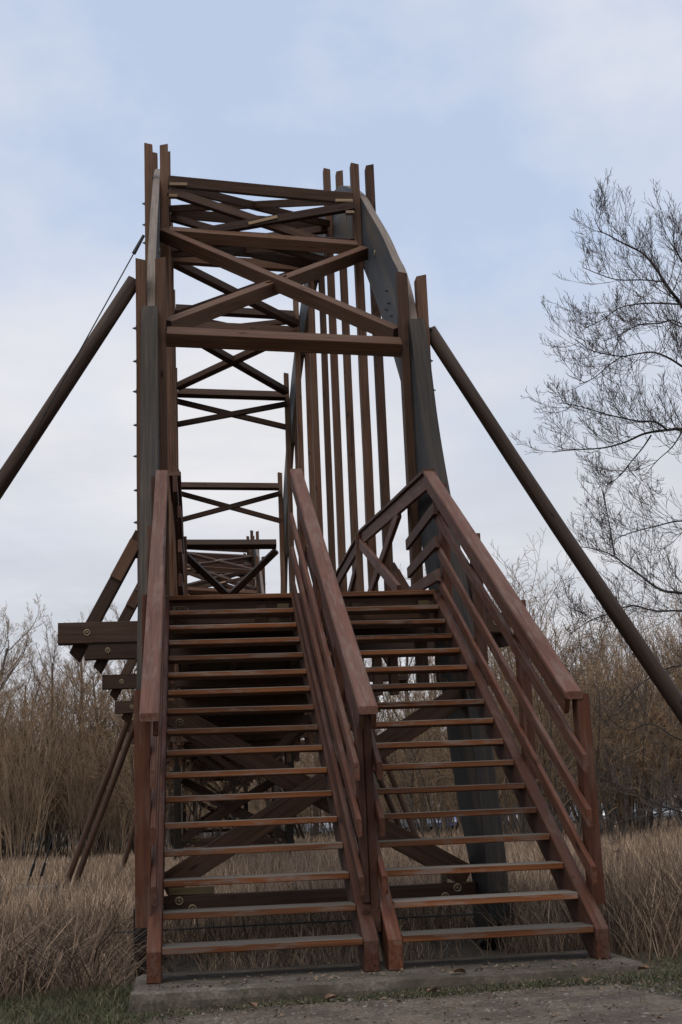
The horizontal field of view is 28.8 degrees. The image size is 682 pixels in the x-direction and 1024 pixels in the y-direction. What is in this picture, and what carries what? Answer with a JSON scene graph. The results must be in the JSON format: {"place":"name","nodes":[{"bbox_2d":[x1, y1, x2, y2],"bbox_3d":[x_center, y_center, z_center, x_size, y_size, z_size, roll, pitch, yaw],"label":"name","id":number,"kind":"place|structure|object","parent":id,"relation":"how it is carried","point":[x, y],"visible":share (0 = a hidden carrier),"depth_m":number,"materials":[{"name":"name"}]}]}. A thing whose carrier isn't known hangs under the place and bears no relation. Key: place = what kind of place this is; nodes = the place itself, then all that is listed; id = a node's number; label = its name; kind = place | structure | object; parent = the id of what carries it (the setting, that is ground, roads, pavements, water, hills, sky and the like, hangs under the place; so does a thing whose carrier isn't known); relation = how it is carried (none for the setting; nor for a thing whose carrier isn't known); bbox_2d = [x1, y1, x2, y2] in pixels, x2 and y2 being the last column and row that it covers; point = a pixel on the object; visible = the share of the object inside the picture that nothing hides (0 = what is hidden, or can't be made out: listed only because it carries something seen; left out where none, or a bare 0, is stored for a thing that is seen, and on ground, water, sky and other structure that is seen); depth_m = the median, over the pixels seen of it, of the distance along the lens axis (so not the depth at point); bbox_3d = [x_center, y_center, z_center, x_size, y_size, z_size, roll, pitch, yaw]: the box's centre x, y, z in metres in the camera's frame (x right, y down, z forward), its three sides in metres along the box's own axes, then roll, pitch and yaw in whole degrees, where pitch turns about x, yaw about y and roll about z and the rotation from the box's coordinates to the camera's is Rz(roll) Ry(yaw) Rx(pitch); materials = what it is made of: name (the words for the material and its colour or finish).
{"place":"outdoors","nodes":[
{"label":"outdoors","id":0,"kind":"place"},
{"bbox_2d":[295,816,333,836],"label":"parked car","id":1,"kind":"object","parent":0,"point":[327,826],"visible":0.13,"depth_m":97.09,"materials":[{"name":"paint"}]},
{"bbox_2d":[0,803,681,1023],"bbox_3d":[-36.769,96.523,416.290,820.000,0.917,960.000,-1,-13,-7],"label":"ground","id":2,"kind":"structure","parent":0,"point":[466,949],"depth_m":12.93,"materials":[{"name":"soil"}]},
{"bbox_2d":[0,610,28,767],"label":"bare tree","id":3,"kind":"object","parent":2,"relation":"on","point":[6,665],"visible":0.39,"depth_m":61.39,"materials":[{"name":"brown plant"}]},
{"bbox_2d":[1,703,32,857],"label":"willow shrub","id":4,"kind":"object","parent":2,"relation":"on","point":[12,788],"visible":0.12,"depth_m":55.22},
{"bbox_2d":[0,687,39,797],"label":"bare shrub","id":5,"kind":"object","parent":2,"relation":"on","point":[18,717],"visible":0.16,"depth_m":60.19,"materials":[{"name":"brown plant"}]},
{"bbox_2d":[0,675,40,827],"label":"willow shrub","id":6,"kind":"object","parent":2,"relation":"on","point":[17,722],"visible":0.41,"depth_m":53.72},
{"bbox_2d":[0,593,48,798],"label":"bare tree","id":7,"kind":"object","parent":2,"relation":"on","point":[13,664],"visible":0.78,"depth_m":57.31,"materials":[{"name":"brown plant"}]},
{"bbox_2d":[3,661,48,818],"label":"bare shrub","id":8,"kind":"object","parent":2,"relation":"on","point":[20,707],"visible":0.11,"depth_m":63.47,"materials":[{"name":"brown plant"}]},
{"bbox_2d":[4,641,49,850],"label":"bare tree","id":9,"kind":"object","parent":2,"relation":"on","point":[13,683],"visible":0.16,"depth_m":66.92,"materials":[{"name":"brown plant"}]},
{"bbox_2d":[12,657,57,854],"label":"bare tree","id":10,"kind":"object","parent":2,"relation":"on","point":[30,717],"visible":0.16,"depth_m":64.84,"materials":[{"name":"brown plant"}]},
{"bbox_2d":[13,835,57,896],"bbox_3d":[-6.838,7.993,29.702,0.900,1.450,0.700,-1,-13,-7],"label":"cable anchor","id":11,"kind":"object","parent":2,"relation":"on","point":[42,870],"visible":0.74,"depth_m":29.65,"materials":[{"name":"black metal"}]},
{"bbox_2d":[0,658,72,863],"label":"willow shrub","id":12,"kind":"object","parent":2,"relation":"on","point":[3,809],"visible":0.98,"depth_m":51.74,"materials":[{"name":"plant"}]},
{"bbox_2d":[0,667,73,830],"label":"bare shrub","id":13,"kind":"object","parent":2,"relation":"on","point":[18,728],"visible":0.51,"depth_m":54.70,"materials":[{"name":"brown plant"}]},
{"bbox_2d":[0,693,83,837],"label":"bare shrub","id":14,"kind":"object","parent":2,"relation":"on","point":[23,744],"visible":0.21,"depth_m":55.06,"materials":[{"name":"brown plant"}]},
{"bbox_2d":[11,613,90,857],"bbox_3d":[-12.862,10.073,59.238,3.105,11.194,4.652,-1,-13,-5],"label":"bare tree","id":15,"kind":"object","parent":2,"relation":"on","point":[52,665],"visible":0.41,"depth_m":60.00,"materials":[{"name":"brown plant"}]},
{"bbox_2d":[0,663,111,860],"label":"bare shrub","id":16,"kind":"object","parent":2,"relation":"on","point":[33,786],"visible":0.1,"depth_m":58.59,"materials":[{"name":"brown plant"}]},
{"bbox_2d":[38,809,78,845],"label":"bare shrub","id":17,"kind":"object","parent":2,"relation":"on","point":[75,837],"visible":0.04,"depth_m":103.02,"materials":[{"name":"brown plant"}]},
{"bbox_2d":[0,660,130,861],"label":"bare shrub","id":18,"kind":"object","parent":2,"relation":"on","point":[59,800],"visible":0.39,"depth_m":54.63,"materials":[{"name":"brown plant"}]},
{"bbox_2d":[0,658,133,860],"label":"bare shrub","id":19,"kind":"object","parent":2,"relation":"on","point":[57,795],"visible":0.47,"depth_m":55.08,"materials":[{"name":"brown plant"}]},
{"bbox_2d":[3,699,133,857],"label":"willow shrub","id":20,"kind":"object","parent":2,"relation":"on","point":[76,800],"visible":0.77,"depth_m":52.20,"materials":[{"name":"plant"}]},
{"bbox_2d":[30,763,107,849],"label":"bare shrub","id":21,"kind":"object","parent":2,"relation":"on","point":[45,828],"visible":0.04,"depth_m":82.12,"materials":[{"name":"brown plant"}]},
{"bbox_2d":[17,647,133,851],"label":"bare shrub","id":22,"kind":"object","parent":2,"relation":"on","point":[80,731],"visible":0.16,"depth_m":59.25,"materials":[{"name":"brown plant"}]},
{"bbox_2d":[28,661,135,858],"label":"bare shrub","id":23,"kind":"object","parent":2,"relation":"on","point":[69,759],"visible":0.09,"depth_m":59.16,"materials":[{"name":"brown plant"}]},
{"bbox_2d":[38,612,132,852],"bbox_3d":[-11.478,10.259,61.414,5.180,11.755,3.500,3,-14,-22],"label":"bare tree","id":24,"kind":"object","parent":2,"relation":"on","point":[80,687],"visible":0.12,"depth_m":61.56,"materials":[{"name":"brown plant"}]},
{"bbox_2d":[52,657,128,852],"bbox_3d":[-11.487,10.543,59.928,4.836,10.450,3.645,9,-17,-41],"label":"bare tree","id":25,"kind":"object","parent":2,"relation":"on","point":[84,686],"visible":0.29,"depth_m":60.38,"materials":[{"name":"brown plant"}]},
{"bbox_2d":[83,720,134,857],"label":"willow shrub","id":26,"kind":"object","parent":2,"relation":"on","point":[124,818],"visible":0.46,"depth_m":53.00,"materials":[{"name":"plant"}]},
{"bbox_2d":[91,603,136,854],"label":"bare tree","id":27,"kind":"object","parent":2,"relation":"on","point":[115,612],"visible":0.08,"depth_m":61.54,"materials":[{"name":"brown plant"}]},
{"bbox_2d":[4,663,226,853],"bbox_3d":[-10.396,10.561,58.455,11.778,9.846,9.313,0,-13,-10],"label":"bare shrub","id":28,"kind":"object","parent":2,"relation":"on","point":[102,835],"visible":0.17,"depth_m":57.88,"materials":[{"name":"brown plant"}]},
{"bbox_2d":[18,608,214,855],"bbox_3d":[-9.769,9.703,57.826,8.676,11.167,8.382,-2,-13,0],"label":"bare shrub","id":29,"kind":"object","parent":2,"relation":"on","point":[120,841],"visible":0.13,"depth_m":56.87,"materials":[{"name":"brown plant"}]},
{"bbox_2d":[36,660,237,852],"bbox_3d":[-8.040,9.925,55.206,9.229,9.344,11.707,-11,-15,33],"label":"bare shrub","id":30,"kind":"object","parent":2,"relation":"on","point":[115,716],"visible":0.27,"depth_m":52.94,"materials":[{"name":"brown plant"}]},
{"bbox_2d":[76,680,260,847],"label":"bare shrub","id":31,"kind":"object","parent":2,"relation":"on","point":[214,787],"visible":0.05,"depth_m":57.58,"materials":[{"name":"brown plant"}]},
{"bbox_2d":[166,762,196,848],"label":"bare tree","id":32,"kind":"object","parent":2,"relation":"on","point":[172,814],"visible":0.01,"depth_m":59.35,"materials":[{"name":"brown plant"}]},
{"bbox_2d":[187,793,196,835],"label":"bare tree","id":33,"kind":"object","parent":2,"relation":"on","point":[193,809],"depth_m":73.33,"materials":[{"name":"brown plant"}]},
{"bbox_2d":[186,781,240,837],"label":"bare shrub","id":34,"kind":"object","parent":2,"relation":"on","point":[209,835],"visible":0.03,"depth_m":85.90,"materials":[{"name":"brown plant"}]},
{"bbox_2d":[187,780,264,836],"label":"bare shrub","id":35,"kind":"object","parent":2,"relation":"on","point":[249,809],"visible":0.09,"depth_m":82.22,"materials":[{"name":"brown plant"}]},
{"bbox_2d":[206,777,251,828],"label":"bare tree","id":36,"kind":"object","parent":2,"relation":"on","point":[232,816],"visible":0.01,"depth_m":69.90,"materials":[{"name":"brown plant"}]},
{"bbox_2d":[166,530,304,852],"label":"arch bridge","id":37,"kind":"structure","parent":2,"relation":"on","point":[228,567],"depth_m":56.38,"materials":[{"name":"wood"}]},
{"bbox_2d":[204,780,269,819],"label":"bare shrub","id":38,"kind":"object","parent":2,"relation":"on","point":[253,806],"visible":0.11,"depth_m":85.48,"materials":[{"name":"brown plant"}]},
{"bbox_2d":[252,758,283,834],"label":"bare tree","id":39,"kind":"object","parent":2,"relation":"on","point":[269,801],"visible":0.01,"depth_m":69.61,"materials":[{"name":"brown plant"}]},
{"bbox_2d":[242,755,312,833],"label":"bare shrub","id":40,"kind":"object","parent":2,"relation":"on","point":[265,804],"visible":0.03,"depth_m":84.52,"materials":[{"name":"brown plant"}]},
{"bbox_2d":[239,739,330,838],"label":"bare shrub","id":41,"kind":"object","parent":2,"relation":"on","point":[297,815],"visible":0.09,"depth_m":69.08,"materials":[{"name":"brown plant"}]},
{"bbox_2d":[282,761,327,836],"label":"bare shrub","id":42,"kind":"object","parent":2,"relation":"on","point":[305,828],"visible":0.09,"depth_m":83.69,"materials":[{"name":"brown plant"}]},
{"bbox_2d":[299,739,336,838],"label":"bare tree","id":43,"kind":"object","parent":2,"relation":"on","point":[308,754],"visible":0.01,"depth_m":71.39,"materials":[{"name":"brown plant"}]},
{"bbox_2d":[324,994,339,999],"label":"fallen leaf","id":44,"kind":"object","parent":2,"relation":"on","point":[329,996],"visible":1,"depth_m":7.77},
{"bbox_2d":[0,816,681,1005],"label":"dry reeds","id":45,"kind":"object","parent":2,"relation":"on","point":[640,911],"visible":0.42,"depth_m":13.88,"materials":[{"name":"plant"}]},
{"bbox_2d":[0,143,681,976],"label":"arch bridge","id":46,"kind":"structure","parent":2,"relation":"on","point":[300,249],"depth_m":18.89,"materials":[{"name":"brown wood"}]},
{"bbox_2d":[0,948,681,1023],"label":"grass","id":47,"kind":"structure","parent":2,"relation":"on","point":[103,1006],"depth_m":7.90,"materials":[{"name":"plant"}]},
{"bbox_2d":[303,801,385,837],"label":"bare shrub","id":48,"kind":"object","parent":2,"relation":"on","point":[320,825],"visible":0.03,"depth_m":80.27,"materials":[{"name":"brown plant"}]},
{"bbox_2d":[283,699,426,837],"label":"bare shrub","id":49,"kind":"object","parent":2,"relation":"on","point":[315,762],"visible":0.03,"depth_m":68.81,"materials":[{"name":"brown plant"}]},
{"bbox_2d":[42,957,681,1023],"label":"leaf litter","id":50,"kind":"object","parent":2,"relation":"on","point":[402,969],"visible":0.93,"depth_m":7.71,"materials":[{"name":"plant"}]},
{"bbox_2d":[352,659,400,781],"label":"bare tree","id":51,"kind":"object","parent":2,"relation":"on","point":[384,693],"visible":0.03,"depth_m":79.08,"materials":[{"name":"brown plant"}]},
{"bbox_2d":[351,658,418,788],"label":"bare tree","id":52,"kind":"object","parent":2,"relation":"on","point":[376,781],"visible":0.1,"depth_m":54.43,"materials":[{"name":"brown plant"}]},
{"bbox_2d":[337,717,434,821],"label":"bare shrub","id":53,"kind":"object","parent":2,"relation":"on","point":[397,779],"visible":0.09,"depth_m":65.54,"materials":[{"name":"brown plant"}]},
{"bbox_2d":[129,950,647,1014],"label":"concrete slab","id":54,"kind":"structure","parent":2,"relation":"on","point":[155,999],"depth_m":8.16,"materials":[{"name":"concrete"}]},
{"bbox_2d":[134,469,610,983],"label":"staircase","id":55,"kind":"structure","parent":54,"relation":"on","point":[371,905],"depth_m":10.26,"materials":[{"name":"wood"}]},
{"bbox_2d":[450,968,465,972],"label":"fallen leaf","id":56,"kind":"object","parent":54,"relation":"on","point":[460,970],"visible":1,"depth_m":8.13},
{"bbox_2d":[380,772,419,826],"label":"bare shrub","id":57,"kind":"object","parent":2,"relation":"on","point":[385,808],"visible":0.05,"depth_m":81.57,"materials":[{"name":"brown plant"}]},
{"bbox_2d":[382,658,434,826],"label":"bare tree","id":58,"kind":"object","parent":2,"relation":"on","point":[402,716],"visible":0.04,"depth_m":82.49,"materials":[{"name":"brown plant"}]},
{"bbox_2d":[380,758,439,831],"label":"bare shrub","id":59,"kind":"object","parent":2,"relation":"on","point":[414,802],"visible":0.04,"depth_m":84.74,"materials":[{"name":"brown plant"}]},
{"bbox_2d":[376,656,447,831],"bbox_3d":[3.330,8.629,57.100,5.018,11.541,3.638,3,-14,-24],"label":"bare tree","id":60,"kind":"object","parent":2,"relation":"on","point":[411,776],"visible":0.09,"depth_m":56.93,"materials":[{"name":"brown plant"}]},
{"bbox_2d":[377,691,456,835],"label":"bare shrub","id":61,"kind":"object","parent":2,"relation":"on","point":[424,810],"visible":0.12,"depth_m":65.50,"materials":[{"name":"brown plant"}]},
{"bbox_2d":[378,718,459,833],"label":"bare shrub","id":62,"kind":"object","parent":2,"relation":"on","point":[457,825],"visible":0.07,"depth_m":69.45,"materials":[{"name":"brown plant"}]},
{"bbox_2d":[402,679,444,831],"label":"bare tree","id":63,"kind":"object","parent":2,"relation":"on","point":[422,749],"visible":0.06,"depth_m":73.54,"materials":[{"name":"brown plant"}]},
{"bbox_2d":[399,657,448,833],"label":"bare tree","id":64,"kind":"object","parent":2,"relation":"on","point":[444,820],"visible":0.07,"depth_m":66.44,"materials":[{"name":"brown plant"}]},
{"bbox_2d":[395,728,458,832],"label":"bare shrub","id":65,"kind":"object","parent":2,"relation":"on","point":[432,804],"visible":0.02,"depth_m":83.75,"materials":[{"name":"brown plant"}]},
{"bbox_2d":[352,658,515,850],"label":"bare shrub","id":66,"kind":"object","parent":2,"relation":"on","point":[434,825],"visible":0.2,"depth_m":42.33,"materials":[{"name":"brown plant"}]},
{"bbox_2d":[430,817,456,830],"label":"parked car","id":67,"kind":"object","parent":2,"relation":"on","point":[455,820],"visible":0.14,"depth_m":97.56,"materials":[{"name":"paint"}]},
{"bbox_2d":[409,650,493,836],"bbox_3d":[5.168,9.056,56.300,3.482,10.117,4.665,3,-14,-22],"label":"bare tree","id":68,"kind":"object","parent":2,"relation":"on","point":[446,739],"visible":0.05,"depth_m":55.95,"materials":[{"name":"brown plant"}]},
{"bbox_2d":[380,700,537,833],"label":"bare shrub","id":69,"kind":"object","parent":2,"relation":"on","point":[437,778],"visible":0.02,"depth_m":69.34,"materials":[{"name":"brown plant"}]},
{"bbox_2d":[392,634,575,835],"bbox_3d":[6.248,8.358,53.916,7.543,10.465,5.121,1,-13,-14],"label":"willow shrub","id":70,"kind":"object","parent":2,"relation":"on","point":[450,793],"visible":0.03,"depth_m":53.48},
{"bbox_2d":[396,527,636,843],"bbox_3d":[5.718,5.599,41.855,8.197,10.484,6.624,-2,-13,0],"label":"bare shrub","id":71,"kind":"object","parent":2,"relation":"on","point":[508,795],"visible":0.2,"depth_m":41.71,"materials":[{"name":"brown plant"}]},
{"bbox_2d":[487,558,564,831],"bbox_3d":[7.807,8.226,58.654,5.525,12.708,3.699,-6,-13,15],"label":"bare tree","id":72,"kind":"object","parent":2,"relation":"on","point":[514,819],"visible":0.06,"depth_m":58.40,"materials":[{"name":"brown plant"}]},
{"bbox_2d":[433,667,630,833],"bbox_3d":[6.266,8.430,48.070,8.409,7.557,6.609,-11,-15,32],"label":"bare shrub","id":73,"kind":"object","parent":2,"relation":"on","point":[561,789],"visible":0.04,"depth_m":47.46,"materials":[{"name":"brown plant"}]},
{"bbox_2d":[400,539,664,842],"bbox_3d":[5.606,6.119,43.017,9.321,9.997,11.889,-6,-13,18],"label":"bare shrub","id":74,"kind":"object","parent":2,"relation":"on","point":[551,734],"visible":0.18,"depth_m":40.64,"materials":[{"name":"brown plant"}]},
{"bbox_2d":[488,578,578,738],"bbox_3d":[9.356,9.290,62.974,5.560,12.443,3.825,-8,-14,23],"label":"bare tree","id":75,"kind":"object","parent":2,"relation":"on","point":[544,629],"visible":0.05,"depth_m":63.55,"materials":[{"name":"brown plant"}]},
{"bbox_2d":[502,743,568,828],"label":"bare shrub","id":76,"kind":"object","parent":2,"relation":"on","point":[545,801],"visible":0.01,"depth_m":66.01,"materials":[{"name":"brown plant"}]},
{"bbox_2d":[497,657,623,830],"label":"bare shrub","id":77,"kind":"object","parent":2,"relation":"on","point":[560,779],"depth_m":68.34,"materials":[{"name":"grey plant"}]},
{"bbox_2d":[488,619,659,838],"bbox_3d":[7.745,7.416,44.991,6.812,8.093,8.595,-1,-13,-8],"label":"bare shrub","id":78,"kind":"object","parent":2,"relation":"on","point":[599,788],"visible":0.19,"depth_m":44.25,"materials":[{"name":"brown plant"}]},
{"bbox_2d":[496,599,681,835],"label":"bare shrub","id":79,"kind":"object","parent":2,"relation":"on","point":[643,824],"visible":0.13,"depth_m":48.18,"materials":[{"name":"brown plant"}]},
{"bbox_2d":[497,568,681,838],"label":"bare shrub","id":80,"kind":"object","parent":2,"relation":"on","point":[608,806],"visible":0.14,"depth_m":47.91,"materials":[{"name":"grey plant"}]},
{"bbox_2d":[559,624,622,827],"bbox_3d":[12.149,10.480,64.300,3.235,10.416,4.762,10,-18,-43],"label":"bare tree","id":81,"kind":"object","parent":2,"relation":"on","point":[602,823],"visible":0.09,"depth_m":64.58,"materials":[{"name":"brown plant"}]},
{"bbox_2d":[505,599,681,841],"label":"bare shrub","id":82,"kind":"object","parent":2,"relation":"on","point":[606,811],"visible":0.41,"depth_m":43.89,"materials":[{"name":"brown plant"}]},
{"bbox_2d":[509,169,681,859],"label":"bare tree","id":83,"kind":"object","parent":2,"relation":"on","point":[603,521],"visible":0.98,"depth_m":24.17,"materials":[{"name":"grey plant"}]},
{"bbox_2d":[546,712,666,826],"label":"bare shrub","id":84,"kind":"object","parent":2,"relation":"on","point":[621,792],"visible":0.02,"depth_m":64.11,"materials":[{"name":"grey plant"}]},
{"bbox_2d":[584,629,629,822],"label":"bare tree","id":85,"kind":"object","parent":2,"relation":"on","point":[605,680],"visible":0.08,"depth_m":80.97,"materials":[{"name":"brown plant"}]},
{"bbox_2d":[533,616,681,838],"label":"willow shrub","id":86,"kind":"object","parent":2,"relation":"on","point":[620,801],"visible":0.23,"depth_m":47.50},
{"bbox_2d":[553,611,681,820],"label":"bare shrub","id":87,"kind":"object","parent":2,"relation":"on","point":[677,757],"visible":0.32,"depth_m":46.62,"materials":[{"name":"brown plant"}]},
{"bbox_2d":[571,616,667,821],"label":"bare tree","id":88,"kind":"object","parent":2,"relation":"on","point":[608,682],"visible":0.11,"depth_m":66.42,"materials":[{"name":"brown plant"}]},
{"bbox_2d":[587,613,681,781],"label":"bare shrub","id":89,"kind":"object","parent":2,"relation":"on","point":[658,657],"visible":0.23,"depth_m":49.94,"materials":[{"name":"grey plant"}]},
{"bbox_2d":[592,604,681,826],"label":"bare shrub","id":90,"kind":"object","parent":2,"relation":"on","point":[678,775],"visible":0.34,"depth_m":46.01,"materials":[{"name":"brown plant"}]},
{"bbox_2d":[603,637,681,817],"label":"bare shrub","id":91,"kind":"object","parent":2,"relation":"on","point":[656,732],"visible":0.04,"depth_m":64.28,"materials":[{"name":"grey plant"}]},
{"bbox_2d":[638,964,648,969],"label":"fallen leaf","id":92,"kind":"object","parent":2,"relation":"on","point":[645,966],"visible":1,"depth_m":8.24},
{"bbox_2d":[614,570,681,751],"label":"bare shrub","id":93,"kind":"object","parent":2,"relation":"on","point":[671,579],"visible":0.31,"depth_m":45.76,"materials":[{"name":"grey plant"}]},
{"bbox_2d":[647,648,681,786],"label":"willow shrub","id":94,"kind":"object","parent":2,"relation":"on","point":[668,714],"visible":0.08,"depth_m":47.33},
{"bbox_2d":[649,596,681,738],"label":"bare tree","id":95,"kind":"object","parent":2,"relation":"on","point":[668,629],"visible":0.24,"depth_m":66.78,"materials":[{"name":"brown plant"}]},
{"bbox_2d":[649,659,681,821],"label":"bare tree","id":96,"kind":"object","parent":2,"relation":"on","point":[661,818],"visible":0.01,"depth_m":77.47,"materials":[{"name":"brown plant"}]},
{"bbox_2d":[654,802,681,819],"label":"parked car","id":97,"kind":"object","parent":2,"relation":"on","point":[665,812],"visible":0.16,"depth_m":103.57,"materials":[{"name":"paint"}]},
{"bbox_2d":[0,0,681,812],"label":"sky","id":98,"kind":"structure","parent":0,"point":[483,126],"materials":[{"name":"blue"}]},
{"bbox_2d":[150,976,681,1023],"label":"path","id":99,"kind":"structure","parent":0,"point":[619,1015],"depth_m":7.18,"materials":[{"name":"gravel"}]},
{"bbox_2d":[400,811,437,829],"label":"parked car","id":100,"kind":"object","parent":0,"point":[415,823],"visible":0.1,"depth_m":99.73,"materials":[{"name":"paint"}]},
{"bbox_2d":[557,805,577,823],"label":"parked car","id":101,"kind":"object","parent":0,"point":[573,819],"visible":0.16,"depth_m":99.16,"materials":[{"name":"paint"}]},
{"bbox_2d":[632,802,656,821],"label":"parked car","id":102,"kind":"object","parent":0,"point":[646,812],"visible":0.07,"depth_m":102.73,"materials":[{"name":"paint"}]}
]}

